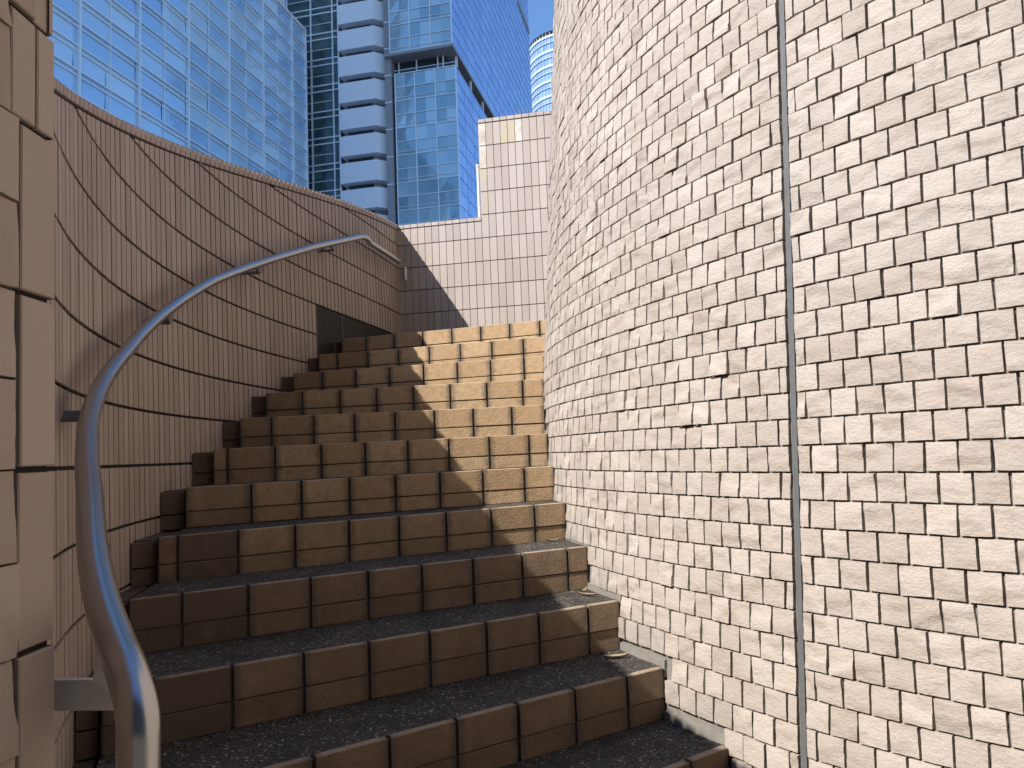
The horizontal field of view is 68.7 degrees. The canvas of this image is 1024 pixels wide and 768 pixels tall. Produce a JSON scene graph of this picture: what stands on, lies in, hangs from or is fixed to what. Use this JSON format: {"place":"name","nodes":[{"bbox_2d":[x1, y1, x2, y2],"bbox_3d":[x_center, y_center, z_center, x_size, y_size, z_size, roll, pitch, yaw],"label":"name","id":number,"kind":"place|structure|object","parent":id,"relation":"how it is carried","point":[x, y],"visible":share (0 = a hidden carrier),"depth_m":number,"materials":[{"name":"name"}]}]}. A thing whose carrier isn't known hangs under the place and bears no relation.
{"place":"outdoors","nodes":[
{"label":"outdoors","id":0,"kind":"place"},
{"bbox_2d":[528,0,553,45],"label":"sky","id":1,"kind":"structure","parent":0,"point":[540,12],"materials":[{"name":"blue"}]},
{"bbox_2d":[530,30,553,111],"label":"round tower","id":2,"kind":"structure","parent":0,"point":[541,54],"depth_m":259.39,"materials":[{"name":"blue glass"}]},
{"label":"ground","id":3,"kind":"structure","parent":0,"visible":0},
{"bbox_2d":[0,0,54,767],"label":"wall pillar","id":4,"kind":"structure","parent":3,"relation":"on","point":[27,384],"depth_m":0.86,"materials":[{"name":"brown tile"}]},
{"bbox_2d":[47,0,308,188],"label":"glass tower","id":5,"kind":"structure","parent":3,"relation":"on","point":[225,80],"depth_m":83.40,"materials":[{"name":"glass"}]},
{"bbox_2d":[47,77,401,767],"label":"retaining wall","id":6,"kind":"structure","parent":3,"relation":"on","point":[147,224],"depth_m":3.07,"materials":[{"name":"brown tile"}]},
{"bbox_2d":[54,233,406,767],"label":"handrail","id":7,"kind":"object","parent":6,"relation":"attached to","point":[121,683],"visible":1,"depth_m":0.97,"materials":[{"name":"silver metal"}]},
{"bbox_2d":[315,305,391,357],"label":"wall panel","id":8,"kind":"structure","parent":6,"relation":"attached to","point":[332,327],"depth_m":5.24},
{"bbox_2d":[72,320,730,767],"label":"staircase","id":9,"kind":"structure","parent":3,"relation":"on","point":[350,526],"depth_m":2.63,"materials":[{"name":"brown tile"}]},
{"bbox_2d":[579,592,595,594],"bbox_3d":[0.286,0.792,2.830,0.070,0.010,0.016,-5,-6,30],"label":"dry leaf","id":10,"kind":"object","parent":9,"relation":"on","point":[587,593],"visible":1,"depth_m":2.83,"materials":[{"name":"beige plant"}]},
{"bbox_2d":[603,652,627,657],"bbox_3d":[0.356,0.935,2.583,0.091,0.013,0.021,-1,-5,-10],"label":"dry leaf","id":11,"kind":"object","parent":9,"relation":"on","point":[614,655],"visible":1,"depth_m":2.58,"materials":[{"name":"beige plant"}]},
{"bbox_2d":[285,0,531,224],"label":"office tower","id":12,"kind":"structure","parent":3,"relation":"on","point":[403,96],"depth_m":107.81,"materials":[{"name":"blue glass"}]},
{"bbox_2d":[397,110,550,332],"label":"back wall","id":13,"kind":"structure","parent":3,"relation":"on","point":[488,266],"depth_m":6.46,"materials":[{"name":"beige tile"}]},
{"bbox_2d":[476,164,480,216],"bbox_3d":[-0.290,-1.677,6.530,0.035,0.474,0.035,-2,-5,0],"label":"downpipe","id":14,"kind":"object","parent":13,"relation":"on","point":[478,191],"visible":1,"depth_m":6.52,"materials":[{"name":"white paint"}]},
{"bbox_2d":[539,0,1023,767],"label":"curved wall","id":15,"kind":"structure","parent":3,"relation":"on","point":[783,396],"depth_m":2.09,"materials":[{"name":"beige tile"}]}
]}

